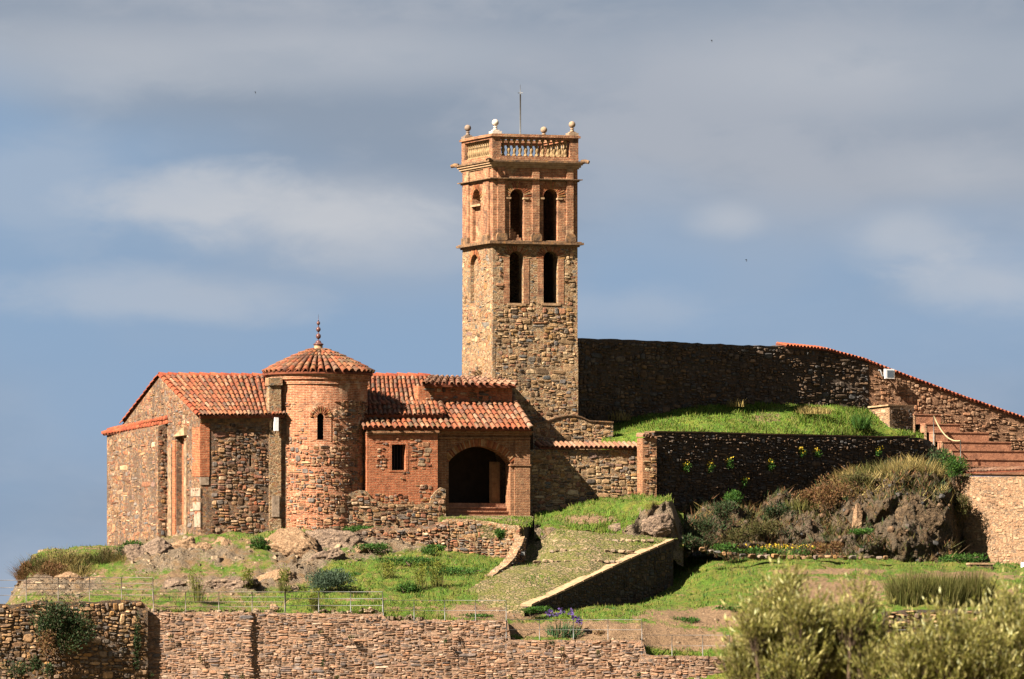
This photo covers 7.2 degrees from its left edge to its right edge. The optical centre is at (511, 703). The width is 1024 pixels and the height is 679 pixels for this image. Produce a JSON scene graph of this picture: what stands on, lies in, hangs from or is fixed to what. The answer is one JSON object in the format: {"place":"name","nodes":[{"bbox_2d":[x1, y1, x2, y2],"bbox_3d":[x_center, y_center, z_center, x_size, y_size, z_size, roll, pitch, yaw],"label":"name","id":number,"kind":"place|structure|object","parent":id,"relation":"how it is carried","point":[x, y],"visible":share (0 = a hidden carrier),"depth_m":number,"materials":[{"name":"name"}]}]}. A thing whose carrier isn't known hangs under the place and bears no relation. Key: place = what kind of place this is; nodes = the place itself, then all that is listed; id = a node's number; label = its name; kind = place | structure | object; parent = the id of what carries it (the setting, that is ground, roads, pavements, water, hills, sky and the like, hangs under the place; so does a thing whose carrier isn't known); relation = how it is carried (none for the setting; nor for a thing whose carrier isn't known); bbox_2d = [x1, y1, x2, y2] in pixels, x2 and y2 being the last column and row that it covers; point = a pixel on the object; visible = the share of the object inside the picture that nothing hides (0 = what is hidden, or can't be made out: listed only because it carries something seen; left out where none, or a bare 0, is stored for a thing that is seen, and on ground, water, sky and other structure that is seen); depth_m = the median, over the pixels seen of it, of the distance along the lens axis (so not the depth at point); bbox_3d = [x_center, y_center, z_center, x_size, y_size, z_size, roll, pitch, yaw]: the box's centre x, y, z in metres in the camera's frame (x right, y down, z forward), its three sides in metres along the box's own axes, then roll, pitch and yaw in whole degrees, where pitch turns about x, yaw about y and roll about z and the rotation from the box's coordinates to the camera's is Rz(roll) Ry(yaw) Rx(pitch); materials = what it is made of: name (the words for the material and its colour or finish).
{"place":"outdoors","nodes":[
{"label":"outdoors","id":0,"kind":"place"},
{"bbox_2d":[438,515,533,538],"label":"forecourt","id":1,"kind":"structure","parent":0,"point":[487,531],"depth_m":318.80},
{"bbox_2d":[346,487,445,530],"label":"plinth wall","id":2,"kind":"structure","parent":1,"relation":"on","point":[365,508],"depth_m":320.83,"materials":[{"name":"stone"}]},
{"bbox_2d":[0,0,1023,603],"label":"sky","id":3,"kind":"structure","parent":0,"point":[863,159],"materials":[{"name":"blue"}]},
{"bbox_2d":[6,529,1023,678],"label":"terrace ground","id":4,"kind":"structure","parent":0,"point":[663,625],"depth_m":312.22,"materials":[{"name":"plant"}]},
{"bbox_2d":[5,559,40,583],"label":"scrub","id":5,"kind":"object","parent":4,"relation":"on","point":[21,574],"visible":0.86,"depth_m":315.98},
{"bbox_2d":[7,553,66,575],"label":"scrub","id":6,"kind":"object","parent":4,"relation":"on","point":[37,560],"visible":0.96,"depth_m":316.05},
{"bbox_2d":[27,559,74,576],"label":"scrub","id":7,"kind":"object","parent":4,"relation":"on","point":[51,570],"visible":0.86,"depth_m":315.36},
{"bbox_2d":[27,546,98,567],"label":"scrub","id":8,"kind":"object","parent":4,"relation":"on","point":[71,555],"visible":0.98,"depth_m":316.35,"materials":[{"name":"plant"}]},
{"bbox_2d":[55,563,100,576],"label":"scrub","id":9,"kind":"object","parent":4,"relation":"on","point":[79,570],"visible":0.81,"depth_m":315.27,"materials":[{"name":"plant"}]},
{"bbox_2d":[69,552,109,566],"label":"scrub","id":10,"kind":"object","parent":4,"relation":"on","point":[86,560],"visible":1,"depth_m":316.23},
{"bbox_2d":[81,547,119,564],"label":"scrub","id":11,"kind":"object","parent":4,"relation":"on","point":[107,551],"visible":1,"depth_m":316.44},
{"bbox_2d":[102,544,134,563],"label":"scrub","id":12,"kind":"object","parent":4,"relation":"on","point":[118,556],"visible":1,"depth_m":316.21,"materials":[{"name":"plant"}]},
{"bbox_2d":[121,544,145,560],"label":"rock","id":13,"kind":"object","parent":4,"relation":"on","point":[138,549],"visible":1,"depth_m":316.11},
{"bbox_2d":[142,536,173,554],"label":"rock","id":14,"kind":"object","parent":4,"relation":"on","point":[158,544],"visible":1,"depth_m":316.27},
{"bbox_2d":[171,536,195,548],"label":"rock","id":15,"kind":"object","parent":4,"relation":"on","point":[183,543],"visible":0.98,"depth_m":316.61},
{"bbox_2d":[182,568,208,602],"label":"herb","id":16,"kind":"object","parent":4,"relation":"on","point":[196,590],"visible":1,"depth_m":307.53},
{"bbox_2d":[197,576,261,589],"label":"rock","id":17,"kind":"object","parent":4,"relation":"on","point":[228,583],"visible":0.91,"depth_m":310.25,"materials":[{"name":"stone"}]},
{"bbox_2d":[239,566,253,588],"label":"herb","id":18,"kind":"object","parent":17,"relation":"on","point":[245,576],"visible":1,"depth_m":310.11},
{"bbox_2d":[246,535,271,549],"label":"weed clump","id":19,"kind":"object","parent":4,"relation":"on","point":[259,544],"visible":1,"depth_m":316.54,"materials":[{"name":"green plant"}]},
{"bbox_2d":[257,569,298,581],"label":"rock","id":20,"kind":"object","parent":4,"relation":"on","point":[270,574],"visible":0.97,"depth_m":312.10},
{"bbox_2d":[272,564,290,592],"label":"herb","id":21,"kind":"object","parent":4,"relation":"on","point":[282,588],"visible":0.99,"depth_m":309.71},
{"bbox_2d":[264,526,317,558],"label":"rock","id":22,"kind":"object","parent":4,"relation":"on","point":[288,542],"visible":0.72,"depth_m":316.58,"materials":[{"name":"stone"}]},
{"bbox_2d":[101,314,533,545],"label":"church","id":23,"kind":"structure","parent":4,"relation":"on","point":[201,453],"depth_m":321.21,"materials":[{"name":"stone"}]},
{"bbox_2d":[489,462,499,502],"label":"door","id":24,"kind":"structure","parent":23,"relation":"in","point":[494,467],"depth_m":323.60,"materials":[{"name":"brown wood"}]},
{"bbox_2d":[450,87,589,422],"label":"bell tower","id":25,"kind":"structure","parent":23,"relation":"on","point":[519,245],"depth_m":326.76,"materials":[{"name":"stone"}]},
{"bbox_2d":[307,547,346,561],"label":"rock","id":26,"kind":"object","parent":4,"relation":"on","point":[337,553],"visible":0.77,"depth_m":315.42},
{"bbox_2d":[304,567,356,592],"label":"shrub","id":27,"kind":"object","parent":4,"relation":"on","point":[331,578],"visible":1,"depth_m":309.55,"materials":[{"name":"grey plant"}]},
{"bbox_2d":[305,529,362,548],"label":"rock","id":28,"kind":"object","parent":4,"relation":"on","point":[330,538],"visible":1,"depth_m":317.34,"materials":[{"name":"stone"}]},
{"bbox_2d":[352,542,392,552],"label":"weed clump","id":29,"kind":"object","parent":4,"relation":"on","point":[378,546],"visible":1,"depth_m":316.65,"materials":[{"name":"green plant"}]},
{"bbox_2d":[379,557,397,578],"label":"herb","id":30,"kind":"object","parent":4,"relation":"on","point":[385,574],"visible":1,"depth_m":311.95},
{"bbox_2d":[355,521,447,550],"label":"ledge wall","id":31,"kind":"structure","parent":4,"relation":"on","point":[435,533],"depth_m":318.76,"materials":[{"name":"stone"}]},
{"bbox_2d":[387,581,423,592],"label":"weed clump","id":32,"kind":"object","parent":4,"relation":"on","point":[409,587],"visible":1,"depth_m":310.37,"materials":[{"name":"green plant"}]},
{"bbox_2d":[373,555,440,565],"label":"weed clump","id":33,"kind":"object","parent":4,"relation":"on","point":[404,559],"visible":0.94,"depth_m":314.35,"materials":[{"name":"green plant"}]},
{"bbox_2d":[412,561,428,590],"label":"herb","id":34,"kind":"object","parent":4,"relation":"on","point":[421,582],"visible":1,"depth_m":310.79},
{"bbox_2d":[420,544,446,555],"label":"weed clump","id":35,"kind":"object","parent":4,"relation":"on","point":[428,549],"visible":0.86,"depth_m":316.37,"materials":[{"name":"green plant"}]},
{"bbox_2d":[428,545,446,587],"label":"herb","id":36,"kind":"object","parent":4,"relation":"on","point":[434,584],"visible":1,"depth_m":310.95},
{"bbox_2d":[419,565,487,575],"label":"weed clump","id":37,"kind":"object","parent":4,"relation":"on","point":[455,570],"visible":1,"depth_m":313.36,"materials":[{"name":"green plant"}]},
{"bbox_2d":[11,527,941,643],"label":"loose stones","id":38,"kind":"object","parent":4,"relation":"on","point":[296,588],"visible":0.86,"depth_m":313.24,"materials":[{"name":"stone"}]},
{"bbox_2d":[442,517,533,557],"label":"forecourt wall","id":39,"kind":"structure","parent":4,"relation":"on","point":[462,536],"depth_m":318.74,"materials":[{"name":"stone"}]},
{"bbox_2d":[20,530,1015,655],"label":"dark tufts","id":40,"kind":"object","parent":4,"relation":"on","point":[997,563],"visible":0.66,"depth_m":312.34,"materials":[{"name":"green plant"}]},
{"bbox_2d":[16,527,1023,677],"bbox_3d":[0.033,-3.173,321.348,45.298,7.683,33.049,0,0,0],"label":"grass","id":41,"kind":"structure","parent":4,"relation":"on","point":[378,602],"depth_m":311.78,"materials":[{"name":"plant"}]},
{"bbox_2d":[17,532,1023,677],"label":"dry stalks","id":42,"kind":"object","parent":4,"relation":"on","point":[487,578],"visible":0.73,"depth_m":310.39,"materials":[{"name":"plant"}]},
{"bbox_2d":[521,605,552,615],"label":"weed clump","id":43,"kind":"object","parent":4,"relation":"on","point":[535,610],"visible":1,"depth_m":307.99,"materials":[{"name":"green plant"}]},
{"bbox_2d":[543,608,585,638],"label":"iris","id":44,"kind":"object","parent":4,"relation":"on","point":[556,633],"visible":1,"depth_m":306.82,"materials":[{"name":"green plant"}]},
{"bbox_2d":[465,515,677,615],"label":"cobbled ramp","id":45,"kind":"structure","parent":4,"relation":"on","point":[509,586],"depth_m":314.88,"materials":[{"name":"stone"}]},
{"bbox_2d":[484,536,526,576],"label":"ramp kerb","id":46,"kind":"structure","parent":45,"relation":"on","point":[518,547],"depth_m":315.63,"materials":[{"name":"stone"}]},
{"bbox_2d":[466,517,676,608],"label":"grass","id":47,"kind":"structure","parent":45,"relation":"on","point":[563,531],"depth_m":317.07,"materials":[{"name":"plant"}]},
{"bbox_2d":[520,539,673,615],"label":"ramp parapet","id":48,"kind":"structure","parent":45,"relation":"on","point":[639,575],"depth_m":315.98,"materials":[{"name":"stone"}]},
{"bbox_2d":[710,542,736,552],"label":"weed clump","id":49,"kind":"object","parent":4,"relation":"on","point":[723,546],"visible":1,"depth_m":321.11,"materials":[{"name":"green plant"}]},
{"bbox_2d":[729,544,820,554],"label":"border flowers","id":50,"kind":"object","parent":4,"relation":"on","point":[761,549],"visible":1,"depth_m":321.83,"materials":[{"name":"green plant"}]},
{"bbox_2d":[699,547,887,559],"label":"stone border","id":51,"kind":"object","parent":4,"relation":"on","point":[750,556],"visible":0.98,"depth_m":320.74,"materials":[{"name":"stone"}]},
{"bbox_2d":[808,541,832,555],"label":"shrub","id":52,"kind":"object","parent":4,"relation":"on","point":[818,549],"visible":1,"depth_m":322.04,"materials":[{"name":"brown plant"}]},
{"bbox_2d":[673,458,969,562],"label":"rocky bank","id":53,"kind":"structure","parent":4,"relation":"on","point":[920,538],"depth_m":324.69,"materials":[{"name":"stone"}]},
{"bbox_2d":[679,533,705,552],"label":"shrub","id":54,"kind":"object","parent":53,"relation":"on","point":[691,543],"visible":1,"depth_m":321.46,"materials":[{"name":"green plant"}]},
{"bbox_2d":[679,514,729,545],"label":"shrub","id":55,"kind":"object","parent":53,"relation":"on","point":[705,531],"visible":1,"depth_m":322.59,"materials":[{"name":"green plant"}]},
{"bbox_2d":[700,499,738,523],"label":"shrub","id":56,"kind":"object","parent":53,"relation":"on","point":[730,507],"visible":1,"depth_m":324.85,"materials":[{"name":"green plant"}]},
{"bbox_2d":[723,489,743,505],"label":"shrub","id":57,"kind":"object","parent":53,"relation":"on","point":[732,495],"visible":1,"depth_m":326.01,"materials":[{"name":"green plant"}]},
{"bbox_2d":[718,527,753,548],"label":"shrub","id":58,"kind":"object","parent":53,"relation":"on","point":[737,534],"visible":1,"depth_m":322.89,"materials":[{"name":"green plant"}]},
{"bbox_2d":[737,517,786,539],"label":"shrub","id":59,"kind":"object","parent":53,"relation":"on","point":[758,528],"visible":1,"depth_m":324.06,"materials":[{"name":"green plant"}]},
{"bbox_2d":[760,500,796,519],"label":"shrub","id":60,"kind":"object","parent":53,"relation":"on","point":[771,510],"visible":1,"depth_m":326.63,"materials":[{"name":"green plant"}]},
{"bbox_2d":[644,431,936,509],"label":"retaining wall","id":61,"kind":"structure","parent":53,"relation":"on","point":[750,454],"depth_m":329.33,"materials":[{"name":"stone"}]},
{"bbox_2d":[782,496,818,509],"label":"grass tuft","id":62,"kind":"object","parent":53,"relation":"on","point":[796,504],"visible":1,"depth_m":327.13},
{"bbox_2d":[790,485,824,505],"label":"shrub","id":63,"kind":"object","parent":53,"relation":"on","point":[807,494],"visible":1,"depth_m":327.13,"materials":[{"name":"brown plant"}]},
{"bbox_2d":[674,455,969,562],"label":"dark weeds","id":64,"kind":"object","parent":53,"relation":"on","point":[796,531],"visible":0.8,"depth_m":324.88,"materials":[{"name":"green plant"}]},
{"bbox_2d":[673,460,972,562],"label":"scrub cover","id":65,"kind":"object","parent":53,"relation":"on","point":[854,524],"visible":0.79,"depth_m":325.15,"materials":[{"name":"plant"}]},
{"bbox_2d":[678,467,967,562],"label":"rubble stones","id":66,"kind":"object","parent":53,"relation":"on","point":[890,529],"visible":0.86,"depth_m":324.60,"materials":[{"name":"stone"}]},
{"bbox_2d":[677,454,968,561],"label":"rusty growth","id":67,"kind":"object","parent":53,"relation":"on","point":[768,537],"visible":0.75,"depth_m":325.24,"materials":[{"name":"plant"}]},
{"bbox_2d":[810,473,862,516],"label":"shrub","id":68,"kind":"object","parent":53,"relation":"on","point":[826,500],"visible":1,"depth_m":325.41,"materials":[{"name":"brown plant"}]},
{"bbox_2d":[852,503,862,528],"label":"rock","id":69,"kind":"object","parent":53,"relation":"on","point":[857,515],"visible":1,"depth_m":324.55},
{"bbox_2d":[838,471,877,488],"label":"shrub","id":70,"kind":"object","parent":53,"relation":"on","point":[859,476],"visible":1,"depth_m":325.46,"materials":[{"name":"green plant"}]},
{"bbox_2d":[850,459,896,475],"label":"grass tuft","id":71,"kind":"object","parent":53,"relation":"on","point":[868,466],"visible":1,"depth_m":327.38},
{"bbox_2d":[875,453,952,478],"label":"grass tuft","id":72,"kind":"object","parent":53,"relation":"on","point":[918,465],"visible":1,"depth_m":326.75,"materials":[{"name":"plant"}]},
{"bbox_2d":[894,495,943,532],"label":"rock","id":73,"kind":"object","parent":53,"relation":"on","point":[931,516],"visible":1,"depth_m":324.53,"materials":[{"name":"stone"}]},
{"bbox_2d":[926,445,952,467],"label":"shrub","id":74,"kind":"object","parent":53,"relation":"on","point":[937,455],"visible":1,"depth_m":328.89,"materials":[{"name":"green plant"}]},
{"bbox_2d":[937,448,969,488],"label":"shrub","id":75,"kind":"object","parent":53,"relation":"on","point":[954,466],"visible":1,"depth_m":326.85,"materials":[{"name":"green plant"}]},
{"bbox_2d":[953,493,971,520],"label":"shrub","id":76,"kind":"object","parent":53,"relation":"on","point":[962,502],"visible":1,"depth_m":326.04,"materials":[{"name":"green plant"}]},
{"bbox_2d":[876,564,946,606],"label":"clump","id":77,"kind":"object","parent":4,"relation":"on","point":[905,592],"visible":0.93,"depth_m":309.16,"materials":[{"name":"plant"}]},
{"bbox_2d":[912,564,980,608],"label":"clump","id":78,"kind":"object","parent":4,"relation":"on","point":[947,591],"visible":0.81,"depth_m":309.30,"materials":[{"name":"plant"}]},
{"bbox_2d":[937,552,987,563],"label":"weed clump","id":79,"kind":"object","parent":4,"relation":"on","point":[961,558],"visible":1,"depth_m":323.38,"materials":[{"name":"green plant"}]},
{"bbox_2d":[949,563,1007,607],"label":"clump","id":80,"kind":"object","parent":4,"relation":"on","point":[980,582],"visible":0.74,"depth_m":309.53,"materials":[{"name":"plant"}]},
{"bbox_2d":[955,466,1023,564],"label":"mortared wall","id":81,"kind":"structure","parent":4,"relation":"on","point":[993,529],"depth_m":326.24,"materials":[{"name":"stone"}]},
{"bbox_2d":[534,492,683,565],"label":"earth bank","id":82,"kind":"structure","parent":0,"point":[653,508],"depth_m":321.31,"materials":[{"name":"plant"}]},
{"bbox_2d":[530,441,636,514],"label":"connecting wall","id":83,"kind":"structure","parent":82,"relation":"on","point":[561,479],"depth_m":325.44,"materials":[{"name":"stone"}]},
{"bbox_2d":[636,433,656,497],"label":"brick pier","id":84,"kind":"structure","parent":82,"relation":"on","point":[647,465],"depth_m":325.46,"materials":[{"name":"brick"}]},
{"bbox_2d":[641,513,673,537],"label":"rock","id":85,"kind":"object","parent":82,"relation":"on","point":[658,525],"visible":1,"depth_m":320.77,"materials":[{"name":"stone"}]},
{"bbox_2d":[601,400,941,449],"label":"grass mound","id":86,"kind":"object","parent":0,"point":[784,410],"depth_m":331.93,"materials":[{"name":"plant"}]},
{"bbox_2d":[530,415,613,449],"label":"gabled wall","id":87,"kind":"structure","parent":86,"relation":"on","point":[568,428],"depth_m":326.54,"materials":[{"name":"stone"}]},
{"bbox_2d":[578,338,1023,449],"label":"enclosure wall","id":88,"kind":"structure","parent":86,"relation":"on","point":[636,378],"depth_m":334.21,"materials":[{"name":"stone"}]},
{"bbox_2d":[794,404,833,413],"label":"grass tuft","id":89,"kind":"object","parent":86,"relation":"on","point":[812,410],"visible":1,"depth_m":334.06,"materials":[{"name":"plant"}]},
{"bbox_2d":[846,409,875,428],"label":"grass tuft","id":90,"kind":"object","parent":86,"relation":"on","point":[865,422],"visible":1,"depth_m":334.40,"materials":[{"name":"green plant"}]},
{"bbox_2d":[868,404,914,430],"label":"wall block","id":91,"kind":"structure","parent":86,"relation":"on","point":[896,416],"depth_m":336.57,"materials":[{"name":"stone"}]},
{"bbox_2d":[912,414,1023,475],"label":"stairs","id":92,"kind":"structure","parent":86,"relation":"on","point":[980,449],"depth_m":336.29,"materials":[{"name":"brick"}]},
{"bbox_2d":[784,451,978,510],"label":"dry grass","id":93,"kind":"structure","parent":0,"point":[866,485],"depth_m":325.45,"materials":[{"name":"plant"}]},
{"bbox_3d":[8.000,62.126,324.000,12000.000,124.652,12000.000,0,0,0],"label":"hillside","id":94,"kind":"structure","parent":0,"visible":0},
{"bbox_2d":[0,600,147,678],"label":"old terrace wall","id":95,"kind":"structure","parent":94,"relation":"on","point":[108,654],"depth_m":305.18,"materials":[{"name":"stone"}]},
{"bbox_2d":[0,660,32,678],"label":"wall weed","id":96,"kind":"object","parent":95,"relation":"attached to","point":[16,671],"depth_m":303.96,"materials":[{"name":"green plant"}]},
{"bbox_2d":[29,655,44,677],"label":"wall weed","id":97,"kind":"object","parent":95,"relation":"attached to","point":[35,664],"depth_m":303.98,"materials":[{"name":"green plant"}]},
{"bbox_2d":[35,629,56,658],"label":"shrub","id":98,"kind":"object","parent":95,"relation":"attached to","point":[48,642],"visible":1,"depth_m":304.05,"materials":[{"name":"brown plant"}]},
{"bbox_2d":[27,591,96,653],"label":"shrub","id":99,"kind":"object","parent":95,"relation":"on","point":[65,622],"visible":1,"depth_m":304.22,"materials":[{"name":"green plant"}]},
{"bbox_2d":[26,577,152,600],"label":"railing","id":100,"kind":"object","parent":95,"relation":"on","point":[89,583],"visible":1,"depth_m":305.60,"materials":[{"name":"metal"}]},
{"bbox_2d":[132,611,142,670],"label":"creeper","id":101,"kind":"object","parent":95,"relation":"attached to","point":[136,636],"visible":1,"depth_m":305.60,"materials":[{"name":"green plant"}]},
{"bbox_2d":[148,612,733,678],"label":"terrace wall","id":102,"kind":"structure","parent":94,"relation":"on","point":[263,645],"depth_m":306.13,"materials":[{"name":"stone"}]},
{"bbox_2d":[285,592,382,611],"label":"railing","id":103,"kind":"object","parent":102,"relation":"on","point":[318,598],"visible":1,"depth_m":306.09,"materials":[{"name":"metal"}]},
{"bbox_2d":[383,600,506,619],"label":"railing","id":104,"kind":"object","parent":102,"relation":"on","point":[444,610],"visible":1,"depth_m":306.14,"materials":[{"name":"metal"}]},
{"bbox_2d":[506,619,641,639],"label":"railing","id":105,"kind":"object","parent":102,"relation":"on","point":[565,619],"visible":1,"depth_m":306.19,"materials":[{"name":"metal"}]},
{"bbox_2d":[712,544,909,678],"bbox_3d":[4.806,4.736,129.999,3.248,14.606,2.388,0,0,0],"label":"feathery shrub","id":106,"kind":"object","parent":94,"relation":"on","point":[818,640],"visible":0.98,"depth_m":129.66,"materials":[{"name":"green plant"}]},
{"bbox_2d":[882,608,994,658],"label":"dry stone wall","id":107,"kind":"structure","parent":94,"relation":"on","point":[904,613],"depth_m":306.83,"materials":[{"name":"stone"}]},
{"bbox_2d":[872,564,1023,678],"bbox_3d":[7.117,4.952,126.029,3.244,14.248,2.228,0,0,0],"label":"feathery shrub","id":108,"kind":"object","parent":94,"relation":"on","point":[991,647],"visible":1,"depth_m":125.56,"materials":[{"name":"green plant"}]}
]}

